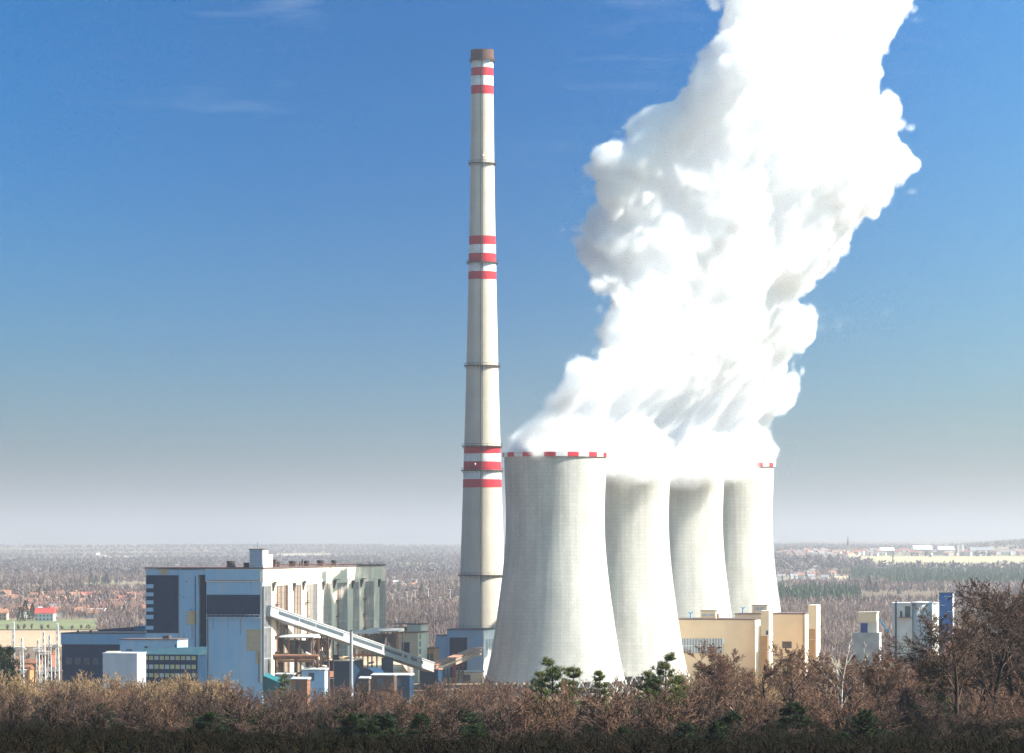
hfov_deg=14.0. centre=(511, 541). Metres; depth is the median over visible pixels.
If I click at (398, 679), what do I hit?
window
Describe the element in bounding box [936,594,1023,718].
bare tree
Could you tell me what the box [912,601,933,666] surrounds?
silo
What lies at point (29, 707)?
bare shrub
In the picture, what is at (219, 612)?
boiler hall
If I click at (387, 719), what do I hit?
hillside bush
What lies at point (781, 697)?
bare shrub
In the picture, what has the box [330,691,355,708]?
bare shrub
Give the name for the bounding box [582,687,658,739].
bare shrub
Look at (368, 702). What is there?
bare shrub
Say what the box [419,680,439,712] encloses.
bare shrub
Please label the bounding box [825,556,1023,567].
field
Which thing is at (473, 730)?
hillside bush
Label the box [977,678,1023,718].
bare shrub
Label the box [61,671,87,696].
bare shrub
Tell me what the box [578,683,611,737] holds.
bare shrub
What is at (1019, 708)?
bare shrub
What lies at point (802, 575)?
house
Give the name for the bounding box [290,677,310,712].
hut
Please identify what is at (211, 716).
hillside bush
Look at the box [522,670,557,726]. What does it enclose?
pine tree
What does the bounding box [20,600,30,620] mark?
conifer tree
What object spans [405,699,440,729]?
bare shrub
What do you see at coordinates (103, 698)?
bare shrub
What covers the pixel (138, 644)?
annex building
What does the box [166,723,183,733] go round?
hillside bush
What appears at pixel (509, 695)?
bare shrub
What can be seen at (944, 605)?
blue tower
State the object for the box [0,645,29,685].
evergreen tree
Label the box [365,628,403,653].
ash hopper rack
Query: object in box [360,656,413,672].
coal yard deck
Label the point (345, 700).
bare shrub
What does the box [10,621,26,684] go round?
switchyard gantry
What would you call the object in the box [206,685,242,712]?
bare shrub
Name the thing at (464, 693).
bare shrub
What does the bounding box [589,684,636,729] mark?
bare shrub
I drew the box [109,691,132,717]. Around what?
bare shrub
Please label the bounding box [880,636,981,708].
bare shrub
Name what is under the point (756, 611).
beige hall
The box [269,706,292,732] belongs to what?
bare shrub
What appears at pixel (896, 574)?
conifer belt
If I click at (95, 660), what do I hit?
window
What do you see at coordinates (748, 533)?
cooling tower
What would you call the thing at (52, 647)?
switchyard gantry
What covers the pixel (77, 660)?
window
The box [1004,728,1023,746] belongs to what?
hillside bush
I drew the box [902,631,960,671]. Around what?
bare shrub
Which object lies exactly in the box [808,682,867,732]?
bare shrub
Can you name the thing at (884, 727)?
hillside bush
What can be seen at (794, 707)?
hillside bush
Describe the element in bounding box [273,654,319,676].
pipe bridge
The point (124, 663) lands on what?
transformer house
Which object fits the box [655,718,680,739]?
hillside bush
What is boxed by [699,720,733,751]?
hillside bush
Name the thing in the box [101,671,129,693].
bare shrub
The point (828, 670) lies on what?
bare tree
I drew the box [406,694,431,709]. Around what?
bare shrub
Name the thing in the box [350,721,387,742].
hillside bush
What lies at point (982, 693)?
bare tree
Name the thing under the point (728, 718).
hillside bush
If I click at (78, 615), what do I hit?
house
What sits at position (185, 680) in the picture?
bare shrub
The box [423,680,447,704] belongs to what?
bare shrub
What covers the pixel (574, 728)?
hillside bush
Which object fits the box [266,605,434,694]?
conveyor gallery
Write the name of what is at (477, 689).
bare shrub
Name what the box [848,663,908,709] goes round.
bare shrub
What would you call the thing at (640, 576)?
cooling tower
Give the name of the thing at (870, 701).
bare shrub
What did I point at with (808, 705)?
bare shrub
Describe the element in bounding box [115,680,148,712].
bare shrub
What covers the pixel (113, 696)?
bare shrub
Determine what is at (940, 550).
warehouse
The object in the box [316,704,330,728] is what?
hillside bush
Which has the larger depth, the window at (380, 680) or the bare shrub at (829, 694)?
the window at (380, 680)
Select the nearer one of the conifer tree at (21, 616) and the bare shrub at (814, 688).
the bare shrub at (814, 688)
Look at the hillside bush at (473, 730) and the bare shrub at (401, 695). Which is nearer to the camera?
the hillside bush at (473, 730)
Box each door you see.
[404,642,409,653]
[450,637,466,677]
[861,623,867,632]
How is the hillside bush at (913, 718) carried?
on the ground
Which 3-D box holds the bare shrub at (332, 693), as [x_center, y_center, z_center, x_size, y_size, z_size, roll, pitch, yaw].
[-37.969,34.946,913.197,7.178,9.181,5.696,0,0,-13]
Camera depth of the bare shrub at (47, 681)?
904.80 m
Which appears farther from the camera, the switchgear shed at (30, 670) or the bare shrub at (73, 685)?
the switchgear shed at (30, 670)
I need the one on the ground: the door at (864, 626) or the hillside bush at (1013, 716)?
the hillside bush at (1013, 716)
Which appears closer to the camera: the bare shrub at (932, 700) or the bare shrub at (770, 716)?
the bare shrub at (932, 700)
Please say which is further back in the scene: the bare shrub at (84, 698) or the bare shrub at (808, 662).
the bare shrub at (808, 662)
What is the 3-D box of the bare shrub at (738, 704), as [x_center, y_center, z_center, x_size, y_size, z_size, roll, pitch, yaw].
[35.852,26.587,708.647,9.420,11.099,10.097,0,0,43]
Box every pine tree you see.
[276,673,293,701]
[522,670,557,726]
[532,657,579,726]
[551,665,585,717]
[586,669,612,722]
[632,669,668,717]
[633,650,685,718]
[672,674,689,717]
[917,657,952,716]
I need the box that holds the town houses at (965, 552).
[780,547,1023,557]
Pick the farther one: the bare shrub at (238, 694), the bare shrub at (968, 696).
the bare shrub at (238, 694)
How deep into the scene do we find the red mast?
1799.39 m
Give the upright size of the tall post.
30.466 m
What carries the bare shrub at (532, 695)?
on the ground
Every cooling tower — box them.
[483,452,628,695]
[551,455,691,688]
[626,459,731,682]
[723,462,780,617]
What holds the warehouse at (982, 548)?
on the ground
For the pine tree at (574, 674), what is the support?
on the ground
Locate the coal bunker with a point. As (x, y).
(341, 669)
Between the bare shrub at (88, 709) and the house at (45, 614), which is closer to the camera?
the bare shrub at (88, 709)
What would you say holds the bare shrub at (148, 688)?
on the ground
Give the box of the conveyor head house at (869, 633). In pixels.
[852,611,888,674]
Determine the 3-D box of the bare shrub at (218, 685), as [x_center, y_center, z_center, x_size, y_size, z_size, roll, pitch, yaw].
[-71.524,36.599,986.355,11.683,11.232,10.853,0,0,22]
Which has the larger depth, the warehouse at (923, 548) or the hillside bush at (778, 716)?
the warehouse at (923, 548)
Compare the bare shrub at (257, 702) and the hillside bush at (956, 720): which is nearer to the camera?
the hillside bush at (956, 720)
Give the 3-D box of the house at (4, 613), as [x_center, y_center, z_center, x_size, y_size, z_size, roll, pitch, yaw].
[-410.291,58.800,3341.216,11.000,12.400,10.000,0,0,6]
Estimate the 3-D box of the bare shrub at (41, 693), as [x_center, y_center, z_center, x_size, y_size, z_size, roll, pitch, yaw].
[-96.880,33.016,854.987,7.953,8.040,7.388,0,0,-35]
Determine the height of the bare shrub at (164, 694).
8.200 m
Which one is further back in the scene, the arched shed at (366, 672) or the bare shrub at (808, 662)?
the arched shed at (366, 672)
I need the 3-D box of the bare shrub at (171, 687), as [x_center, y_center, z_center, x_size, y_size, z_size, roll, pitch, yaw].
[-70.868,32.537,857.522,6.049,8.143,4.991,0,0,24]
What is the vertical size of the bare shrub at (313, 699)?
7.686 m
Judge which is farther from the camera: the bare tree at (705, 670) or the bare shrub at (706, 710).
the bare tree at (705, 670)
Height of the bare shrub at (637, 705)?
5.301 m
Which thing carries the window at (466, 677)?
in the hut at (474, 676)
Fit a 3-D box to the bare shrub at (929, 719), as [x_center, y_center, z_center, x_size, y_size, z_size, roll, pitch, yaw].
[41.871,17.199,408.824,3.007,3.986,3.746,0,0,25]
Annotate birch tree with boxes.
[828,640,855,716]
[852,642,870,718]
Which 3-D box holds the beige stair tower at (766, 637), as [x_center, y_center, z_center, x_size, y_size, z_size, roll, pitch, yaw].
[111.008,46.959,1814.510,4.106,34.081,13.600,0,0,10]
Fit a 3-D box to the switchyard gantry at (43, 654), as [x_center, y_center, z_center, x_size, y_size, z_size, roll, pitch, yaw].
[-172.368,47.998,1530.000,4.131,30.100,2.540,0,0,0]
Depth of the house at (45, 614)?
3304.03 m
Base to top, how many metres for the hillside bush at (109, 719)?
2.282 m
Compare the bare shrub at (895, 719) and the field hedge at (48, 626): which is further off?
the field hedge at (48, 626)
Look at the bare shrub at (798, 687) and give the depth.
776.75 m
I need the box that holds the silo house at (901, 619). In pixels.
[892,601,913,670]
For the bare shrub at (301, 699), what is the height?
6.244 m
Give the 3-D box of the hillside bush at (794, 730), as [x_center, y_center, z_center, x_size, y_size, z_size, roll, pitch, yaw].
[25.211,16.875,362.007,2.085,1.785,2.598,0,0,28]
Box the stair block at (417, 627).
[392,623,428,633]
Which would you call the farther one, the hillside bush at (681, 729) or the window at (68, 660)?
the window at (68, 660)
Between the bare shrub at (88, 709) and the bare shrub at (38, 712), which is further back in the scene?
the bare shrub at (38, 712)
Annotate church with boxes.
[846,538,857,550]
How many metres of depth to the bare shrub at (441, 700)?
856.95 m
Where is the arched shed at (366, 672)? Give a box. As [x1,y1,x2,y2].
[354,667,383,697]
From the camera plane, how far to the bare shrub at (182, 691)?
797.24 m
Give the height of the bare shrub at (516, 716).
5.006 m
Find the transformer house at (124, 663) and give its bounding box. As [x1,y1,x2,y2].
[102,651,145,692]
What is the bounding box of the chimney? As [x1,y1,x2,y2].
[456,49,503,627]
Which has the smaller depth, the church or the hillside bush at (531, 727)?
the hillside bush at (531, 727)
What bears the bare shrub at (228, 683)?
on the ground
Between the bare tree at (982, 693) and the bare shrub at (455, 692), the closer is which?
the bare tree at (982, 693)
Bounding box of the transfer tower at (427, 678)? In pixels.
[420,668,442,689]
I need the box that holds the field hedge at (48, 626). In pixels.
[6,623,90,629]
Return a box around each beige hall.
[678,610,760,684]
[734,605,768,635]
[773,612,807,683]
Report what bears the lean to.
on the ground
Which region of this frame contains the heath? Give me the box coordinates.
[0,711,1023,752]
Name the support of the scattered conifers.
on the ground
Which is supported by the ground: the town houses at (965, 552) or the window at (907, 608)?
the town houses at (965, 552)
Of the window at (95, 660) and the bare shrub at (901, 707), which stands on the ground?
the bare shrub at (901, 707)
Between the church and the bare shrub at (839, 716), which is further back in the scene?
the church
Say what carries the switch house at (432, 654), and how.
on the ground
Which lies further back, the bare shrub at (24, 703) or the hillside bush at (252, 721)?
the bare shrub at (24, 703)
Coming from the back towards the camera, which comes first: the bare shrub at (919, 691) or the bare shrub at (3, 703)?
the bare shrub at (3, 703)
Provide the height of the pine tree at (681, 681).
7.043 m
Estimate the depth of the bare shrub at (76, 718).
419.61 m
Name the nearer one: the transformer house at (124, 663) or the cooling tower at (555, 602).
the transformer house at (124, 663)
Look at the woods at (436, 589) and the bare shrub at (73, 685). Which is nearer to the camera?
the bare shrub at (73, 685)
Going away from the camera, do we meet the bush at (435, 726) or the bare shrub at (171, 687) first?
the bush at (435, 726)
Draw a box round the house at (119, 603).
[112,601,123,609]
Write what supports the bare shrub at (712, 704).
on the ground
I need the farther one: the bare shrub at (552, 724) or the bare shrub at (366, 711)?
the bare shrub at (366, 711)
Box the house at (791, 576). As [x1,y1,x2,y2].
[789,574,797,579]
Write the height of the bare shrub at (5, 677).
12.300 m
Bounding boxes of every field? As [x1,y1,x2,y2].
[0,620,96,628]
[0,631,75,646]
[277,553,330,555]
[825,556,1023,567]
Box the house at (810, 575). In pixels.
[807,574,814,579]
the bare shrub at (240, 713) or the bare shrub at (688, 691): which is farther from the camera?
the bare shrub at (688, 691)
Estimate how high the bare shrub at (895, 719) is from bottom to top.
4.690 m
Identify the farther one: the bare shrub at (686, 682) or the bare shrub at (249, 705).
the bare shrub at (686, 682)
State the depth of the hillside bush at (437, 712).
692.57 m
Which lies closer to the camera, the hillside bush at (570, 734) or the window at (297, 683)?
the hillside bush at (570, 734)
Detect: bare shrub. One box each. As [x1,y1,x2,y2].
[0,670,11,687]
[0,670,36,710]
[0,678,11,718]
[0,683,25,707]
[0,689,34,717]
[0,691,9,730]
[1,678,35,715]
[1,691,31,727]
[3,687,28,716]
[21,689,37,716]
[27,671,64,691]
[29,690,61,720]
[32,683,50,710]
[33,683,50,716]
[37,674,68,702]
[41,695,65,730]
[45,679,68,712]
[46,684,76,726]
[52,687,67,711]
[57,703,86,729]
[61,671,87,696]
[62,676,82,710]
[64,685,81,714]
[65,688,97,717]
[68,687,85,708]
[73,669,93,700]
[77,677,100,704]
[78,677,110,704]
[78,695,116,735]
[83,689,119,716]
[84,690,104,714]
[90,671,130,700]
[94,682,134,712]
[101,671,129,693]
[106,679,139,712]
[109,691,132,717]
[111,691,144,729]
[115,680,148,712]
[123,673,162,711]
[125,672,163,706]
[128,675,177,689]
[131,689,161,721]
[144,698,183,736]
[145,682,174,713]
[155,680,178,714]
[157,695,196,732]
[158,676,180,707]
[158,690,173,715]
[162,689,178,713]
[170,669,201,709]
[171,672,200,692]
[173,678,194,711]
[180,688,202,716]
[189,674,213,710]
[189,692,206,712]
[191,680,205,696]
[192,673,239,693]
[192,680,216,711]
[192,690,223,729]
[193,687,222,729]
[199,671,234,701]
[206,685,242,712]
[210,682,228,709]
[216,678,257,711]
[217,683,254,715]
[217,685,253,732]
[234,690,258,713]
[236,686,266,714]
[252,703,285,733]
[260,686,291,708]
[265,686,294,711]
[267,692,292,712]
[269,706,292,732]
[281,687,307,712]
[283,690,306,713]
[288,689,312,712]
[289,703,318,732]
[301,688,321,713]
[304,688,321,711]
[315,690,332,714]
[320,688,348,706]
[322,680,350,708]
[323,707,346,734]
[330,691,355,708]
[333,689,354,711]
[336,701,377,733]
[340,683,381,712]
[347,692,371,731]
[353,688,378,713]
[355,680,373,710]
[367,692,392,713]
[372,682,404,713]
[379,684,391,710]
[380,686,408,714]
[384,693,411,731]
[385,687,416,705]
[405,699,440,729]
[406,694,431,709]
[406,697,436,730]
[411,681,449,713]
[418,693,447,713]
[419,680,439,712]
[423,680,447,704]
[424,678,463,705]
[431,681,465,714]
[432,690,467,737]
[443,686,475,708]
[444,679,479,709]
[451,682,485,709]
[456,695,486,726]
[470,675,503,714]
[471,674,490,711]
[472,686,508,715]
[477,700,521,738]
[483,674,516,707]
[484,682,517,714]
[490,682,531,713]
[502,695,529,736]
[509,689,558,737]
[517,677,536,713]
[524,686,542,713]
[536,688,579,736]
[548,678,598,734]
[555,679,598,727]
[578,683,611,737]
[579,678,591,712]
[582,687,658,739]
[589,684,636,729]
[596,682,638,711]
[608,673,621,700]
[613,672,653,712]
[625,689,673,730]
[627,675,640,700]
[637,693,675,737]
[642,687,708,735]
[657,681,691,709]
[664,669,694,691]
[666,684,704,706]
[674,697,716,736]
[675,669,706,705]
[675,684,703,713]
[681,678,723,729]
[685,671,707,685]
[695,676,737,710]
[696,682,722,725]
[702,669,757,717]
[727,673,758,714]
[727,676,755,712]
[733,689,768,735]
[734,700,753,723]
[737,670,783,718]
[754,665,773,710]
[757,667,798,716]
[760,701,781,731]
[765,674,820,714]
[782,678,821,711]
[791,682,840,730]
[792,692,818,721]
[793,649,840,686]
[803,657,823,711]
[804,664,825,706]
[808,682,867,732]
[816,675,846,711]
[819,683,849,712]
[825,700,849,729]
[838,655,879,708]
[843,657,894,708]
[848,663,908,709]
[857,689,888,717]
[866,662,898,718]
[876,691,905,728]
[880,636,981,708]
[889,684,918,731]
[893,659,958,712]
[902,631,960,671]
[915,687,945,723]
[919,698,955,734]
[925,663,984,712]
[927,672,954,729]
[940,665,1015,718]
[959,693,971,723]
[964,680,1005,731]
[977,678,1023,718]
[985,698,1013,723]
[990,690,1023,730]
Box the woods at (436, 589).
[0,567,1023,606]
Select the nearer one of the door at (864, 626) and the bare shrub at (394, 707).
the bare shrub at (394, 707)
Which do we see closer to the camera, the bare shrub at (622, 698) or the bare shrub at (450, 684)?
the bare shrub at (622, 698)
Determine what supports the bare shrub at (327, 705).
on the ground
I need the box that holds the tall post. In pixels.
[349,630,352,698]
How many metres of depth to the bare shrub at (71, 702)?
795.78 m
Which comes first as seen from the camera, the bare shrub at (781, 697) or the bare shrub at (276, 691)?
the bare shrub at (781, 697)
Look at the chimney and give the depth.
1993.66 m
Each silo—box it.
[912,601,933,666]
[933,602,938,654]
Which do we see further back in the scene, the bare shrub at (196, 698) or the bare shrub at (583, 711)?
the bare shrub at (196, 698)
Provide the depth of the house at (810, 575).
6842.51 m
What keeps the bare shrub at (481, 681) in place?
on the ground
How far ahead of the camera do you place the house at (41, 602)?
3701.96 m
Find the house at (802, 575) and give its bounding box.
[797,573,804,578]
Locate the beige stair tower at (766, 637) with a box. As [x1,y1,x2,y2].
[760,610,772,678]
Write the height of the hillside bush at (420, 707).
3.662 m
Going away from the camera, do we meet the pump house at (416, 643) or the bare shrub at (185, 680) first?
the bare shrub at (185, 680)
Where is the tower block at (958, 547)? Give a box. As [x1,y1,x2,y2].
[956,544,959,555]
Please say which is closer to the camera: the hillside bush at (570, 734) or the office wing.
the hillside bush at (570, 734)
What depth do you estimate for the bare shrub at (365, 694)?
917.89 m
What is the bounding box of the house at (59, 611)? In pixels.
[57,606,67,617]
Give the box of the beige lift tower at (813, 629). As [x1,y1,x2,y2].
[808,604,820,667]
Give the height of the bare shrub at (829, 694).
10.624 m
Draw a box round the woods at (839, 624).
[0,597,1022,663]
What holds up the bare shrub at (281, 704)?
on the ground
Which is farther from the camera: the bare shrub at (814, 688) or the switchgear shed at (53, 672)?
the switchgear shed at (53, 672)
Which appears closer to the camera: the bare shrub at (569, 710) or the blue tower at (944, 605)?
the bare shrub at (569, 710)
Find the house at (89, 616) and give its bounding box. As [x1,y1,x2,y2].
[85,609,98,617]
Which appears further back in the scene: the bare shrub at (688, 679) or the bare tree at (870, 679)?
the bare shrub at (688, 679)
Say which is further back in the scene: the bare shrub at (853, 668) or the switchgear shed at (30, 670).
the switchgear shed at (30, 670)
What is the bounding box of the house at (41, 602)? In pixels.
[36,601,47,605]
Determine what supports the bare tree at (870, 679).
on the ground
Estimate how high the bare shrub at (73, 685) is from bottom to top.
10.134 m
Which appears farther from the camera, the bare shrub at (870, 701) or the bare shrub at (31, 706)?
the bare shrub at (31, 706)
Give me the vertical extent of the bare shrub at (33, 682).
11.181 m
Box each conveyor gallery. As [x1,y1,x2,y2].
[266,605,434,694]
[434,647,482,683]
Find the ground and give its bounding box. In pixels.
[0,539,1021,752]
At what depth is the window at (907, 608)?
1648.19 m
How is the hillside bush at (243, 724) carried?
on the ground
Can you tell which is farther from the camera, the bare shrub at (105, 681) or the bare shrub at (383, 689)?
the bare shrub at (383, 689)
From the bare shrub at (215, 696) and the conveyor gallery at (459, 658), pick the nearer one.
the bare shrub at (215, 696)
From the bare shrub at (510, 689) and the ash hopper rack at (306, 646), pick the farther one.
the ash hopper rack at (306, 646)
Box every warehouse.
[879,547,894,554]
[912,546,932,554]
[936,546,954,554]
[968,547,993,550]
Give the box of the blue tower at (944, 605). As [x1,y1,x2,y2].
[939,592,953,662]
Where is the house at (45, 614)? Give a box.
[34,607,55,620]
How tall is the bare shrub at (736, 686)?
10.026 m
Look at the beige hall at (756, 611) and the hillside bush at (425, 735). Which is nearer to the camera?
the hillside bush at (425, 735)
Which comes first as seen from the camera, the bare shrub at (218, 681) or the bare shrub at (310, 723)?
the bare shrub at (310, 723)
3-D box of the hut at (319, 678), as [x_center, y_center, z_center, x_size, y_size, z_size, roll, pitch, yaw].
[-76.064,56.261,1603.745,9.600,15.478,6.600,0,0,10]
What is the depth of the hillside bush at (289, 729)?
321.98 m
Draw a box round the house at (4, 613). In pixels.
[0,607,8,619]
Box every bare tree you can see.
[683,639,745,712]
[707,654,754,710]
[732,659,781,715]
[763,640,820,711]
[811,648,870,718]
[830,646,912,712]
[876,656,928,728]
[880,601,995,724]
[915,648,980,707]
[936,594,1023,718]
[942,577,1023,697]
[947,577,1023,730]
[952,602,1023,713]
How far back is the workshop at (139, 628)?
1901.63 m
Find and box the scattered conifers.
[18,549,1011,598]
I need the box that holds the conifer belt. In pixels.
[777,563,1023,600]
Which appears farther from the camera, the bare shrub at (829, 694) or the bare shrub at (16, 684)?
the bare shrub at (16, 684)
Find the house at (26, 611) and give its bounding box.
[18,606,30,617]
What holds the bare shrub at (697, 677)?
on the ground
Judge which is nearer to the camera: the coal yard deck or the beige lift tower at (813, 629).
the coal yard deck
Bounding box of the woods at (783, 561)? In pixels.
[0,538,1023,575]
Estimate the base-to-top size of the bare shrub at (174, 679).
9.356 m
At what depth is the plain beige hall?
1831.40 m
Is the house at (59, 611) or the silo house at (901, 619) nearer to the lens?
the silo house at (901, 619)
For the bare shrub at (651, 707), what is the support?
on the ground
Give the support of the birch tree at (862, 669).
on the ground
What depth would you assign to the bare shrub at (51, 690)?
804.03 m
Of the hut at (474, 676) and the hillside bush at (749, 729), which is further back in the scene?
the hut at (474, 676)
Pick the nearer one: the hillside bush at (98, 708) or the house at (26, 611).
the hillside bush at (98, 708)
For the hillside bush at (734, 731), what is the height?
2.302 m
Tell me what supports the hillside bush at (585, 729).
on the ground
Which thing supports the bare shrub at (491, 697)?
on the ground
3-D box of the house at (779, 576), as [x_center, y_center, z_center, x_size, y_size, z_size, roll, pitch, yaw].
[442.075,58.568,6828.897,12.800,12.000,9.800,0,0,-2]
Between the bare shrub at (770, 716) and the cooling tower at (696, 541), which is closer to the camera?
the bare shrub at (770, 716)
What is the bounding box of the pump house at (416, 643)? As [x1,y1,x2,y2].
[399,631,428,682]
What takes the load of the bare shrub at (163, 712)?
on the ground
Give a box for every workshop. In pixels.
[61,630,145,682]
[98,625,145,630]
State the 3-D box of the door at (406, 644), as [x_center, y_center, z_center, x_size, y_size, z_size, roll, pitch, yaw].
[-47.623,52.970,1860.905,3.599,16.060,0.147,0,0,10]
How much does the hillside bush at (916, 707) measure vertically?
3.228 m
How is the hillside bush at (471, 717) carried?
on the ground
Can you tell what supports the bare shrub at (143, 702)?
on the ground
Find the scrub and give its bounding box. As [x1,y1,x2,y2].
[5,645,61,660]
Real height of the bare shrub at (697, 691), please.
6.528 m
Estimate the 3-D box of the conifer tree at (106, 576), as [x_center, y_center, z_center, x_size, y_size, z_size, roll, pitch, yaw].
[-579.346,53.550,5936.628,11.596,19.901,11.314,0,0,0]
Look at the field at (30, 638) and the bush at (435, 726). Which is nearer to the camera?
the bush at (435, 726)
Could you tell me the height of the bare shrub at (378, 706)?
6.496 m
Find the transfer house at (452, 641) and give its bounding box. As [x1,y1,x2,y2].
[435,628,494,677]
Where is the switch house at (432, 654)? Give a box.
[427,647,439,661]
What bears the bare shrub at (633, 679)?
on the ground
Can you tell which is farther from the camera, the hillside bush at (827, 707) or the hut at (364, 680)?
the hut at (364, 680)
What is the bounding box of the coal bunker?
[319,655,363,695]
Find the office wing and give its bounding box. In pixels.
[140,647,206,689]
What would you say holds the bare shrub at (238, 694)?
on the ground
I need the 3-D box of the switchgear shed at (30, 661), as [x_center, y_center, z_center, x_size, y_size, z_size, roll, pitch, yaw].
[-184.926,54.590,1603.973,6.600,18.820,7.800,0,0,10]
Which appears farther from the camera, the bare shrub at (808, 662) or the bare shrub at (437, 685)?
the bare shrub at (808, 662)
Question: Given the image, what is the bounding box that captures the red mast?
[452,663,457,686]
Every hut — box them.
[274,672,296,691]
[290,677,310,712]
[301,667,328,705]
[358,676,370,703]
[370,673,397,705]
[397,673,414,700]
[456,670,483,682]
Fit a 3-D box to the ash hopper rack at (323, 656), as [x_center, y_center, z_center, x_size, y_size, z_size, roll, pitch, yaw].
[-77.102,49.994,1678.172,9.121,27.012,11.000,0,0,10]
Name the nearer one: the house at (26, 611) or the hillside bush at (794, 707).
the hillside bush at (794, 707)
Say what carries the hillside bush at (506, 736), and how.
on the ground
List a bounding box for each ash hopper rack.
[278,634,319,676]
[308,633,333,696]
[353,630,377,668]
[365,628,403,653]
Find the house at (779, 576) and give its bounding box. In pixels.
[777,574,784,579]
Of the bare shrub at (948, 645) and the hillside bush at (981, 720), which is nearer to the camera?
the hillside bush at (981, 720)
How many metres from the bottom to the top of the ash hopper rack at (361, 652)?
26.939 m
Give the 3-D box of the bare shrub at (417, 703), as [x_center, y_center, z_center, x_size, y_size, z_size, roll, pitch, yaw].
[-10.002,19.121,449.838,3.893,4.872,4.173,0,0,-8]
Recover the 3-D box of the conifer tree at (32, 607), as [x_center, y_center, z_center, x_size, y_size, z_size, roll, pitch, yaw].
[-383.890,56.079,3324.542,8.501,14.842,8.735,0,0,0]
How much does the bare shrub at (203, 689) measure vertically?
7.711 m
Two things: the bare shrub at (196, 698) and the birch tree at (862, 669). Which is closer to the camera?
the birch tree at (862, 669)
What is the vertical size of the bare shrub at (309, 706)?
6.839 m
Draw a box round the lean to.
[263,673,281,705]
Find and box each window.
[66,658,71,663]
[75,658,80,663]
[84,658,89,664]
[93,658,97,664]
[296,682,299,690]
[308,673,313,680]
[378,678,383,685]
[397,678,400,685]
[464,675,469,681]
[905,606,909,616]
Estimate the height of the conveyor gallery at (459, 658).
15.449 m
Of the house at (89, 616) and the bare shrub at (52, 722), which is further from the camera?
the house at (89, 616)
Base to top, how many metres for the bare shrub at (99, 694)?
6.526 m
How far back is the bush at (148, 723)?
354.83 m
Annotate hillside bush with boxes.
[93,703,115,718]
[100,716,118,727]
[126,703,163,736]
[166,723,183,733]
[181,711,235,736]
[183,712,194,722]
[234,719,268,741]
[245,715,275,732]
[254,703,267,720]
[280,715,307,742]
[314,704,322,713]
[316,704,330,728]
[317,707,349,727]
[323,713,370,738]
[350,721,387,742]
[353,713,406,739]
[405,700,439,716]
[406,712,442,738]
[416,718,443,736]
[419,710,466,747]
[429,701,441,714]
[433,706,494,736]
[456,723,490,743]
[488,726,517,751]
[498,712,511,732]
[520,718,538,735]
[559,718,591,736]
[560,727,579,744]
[571,723,598,735]
[609,726,637,738]
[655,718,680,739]
[666,722,699,741]
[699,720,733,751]
[718,711,746,736]
[724,724,742,741]
[732,718,765,738]
[772,700,817,728]
[773,712,782,728]
[788,725,815,740]
[814,701,835,727]
[844,707,892,742]
[864,703,911,738]
[903,703,944,732]
[906,705,922,722]
[930,723,952,742]
[943,710,954,720]
[948,710,967,734]
[968,698,1002,735]
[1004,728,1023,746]
[1007,708,1023,731]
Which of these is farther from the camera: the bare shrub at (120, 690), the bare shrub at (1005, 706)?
the bare shrub at (120, 690)
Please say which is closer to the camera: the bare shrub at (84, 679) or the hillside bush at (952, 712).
the hillside bush at (952, 712)
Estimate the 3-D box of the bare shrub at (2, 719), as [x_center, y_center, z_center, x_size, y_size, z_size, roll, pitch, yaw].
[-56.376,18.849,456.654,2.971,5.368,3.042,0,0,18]
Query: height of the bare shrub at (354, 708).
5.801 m
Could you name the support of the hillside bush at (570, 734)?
on the heath
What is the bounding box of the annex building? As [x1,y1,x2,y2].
[119,635,188,651]
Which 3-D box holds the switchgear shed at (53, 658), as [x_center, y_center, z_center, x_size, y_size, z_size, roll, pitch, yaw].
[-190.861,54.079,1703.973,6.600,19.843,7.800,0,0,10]
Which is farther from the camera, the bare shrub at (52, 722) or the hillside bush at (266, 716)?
the hillside bush at (266, 716)
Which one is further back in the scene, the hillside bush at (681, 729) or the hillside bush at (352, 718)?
the hillside bush at (352, 718)
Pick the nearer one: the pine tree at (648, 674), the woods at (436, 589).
the pine tree at (648, 674)
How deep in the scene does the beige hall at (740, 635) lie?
1821.15 m
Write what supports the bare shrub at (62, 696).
on the ground
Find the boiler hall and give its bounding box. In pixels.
[145,542,385,704]
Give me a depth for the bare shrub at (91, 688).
898.87 m
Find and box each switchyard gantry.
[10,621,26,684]
[33,640,43,685]
[38,631,48,688]
[45,623,60,685]
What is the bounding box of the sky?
[0,0,1023,542]
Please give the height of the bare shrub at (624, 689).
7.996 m
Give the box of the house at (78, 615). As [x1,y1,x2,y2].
[74,608,86,617]
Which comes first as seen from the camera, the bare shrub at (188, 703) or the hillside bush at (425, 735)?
the hillside bush at (425, 735)
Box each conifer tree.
[17,606,24,621]
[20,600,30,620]
[29,603,34,619]
[104,573,108,584]
[864,576,872,590]
[872,581,878,591]
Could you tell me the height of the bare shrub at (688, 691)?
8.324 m
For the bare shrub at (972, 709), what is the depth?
441.04 m
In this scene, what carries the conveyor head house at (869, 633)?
on the ground
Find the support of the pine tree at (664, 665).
on the ground
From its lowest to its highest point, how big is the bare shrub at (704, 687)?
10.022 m
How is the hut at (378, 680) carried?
on the ground
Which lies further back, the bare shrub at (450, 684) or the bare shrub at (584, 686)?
the bare shrub at (450, 684)
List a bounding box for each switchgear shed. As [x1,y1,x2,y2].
[18,664,34,689]
[22,659,41,688]
[37,650,56,666]
[40,667,62,690]

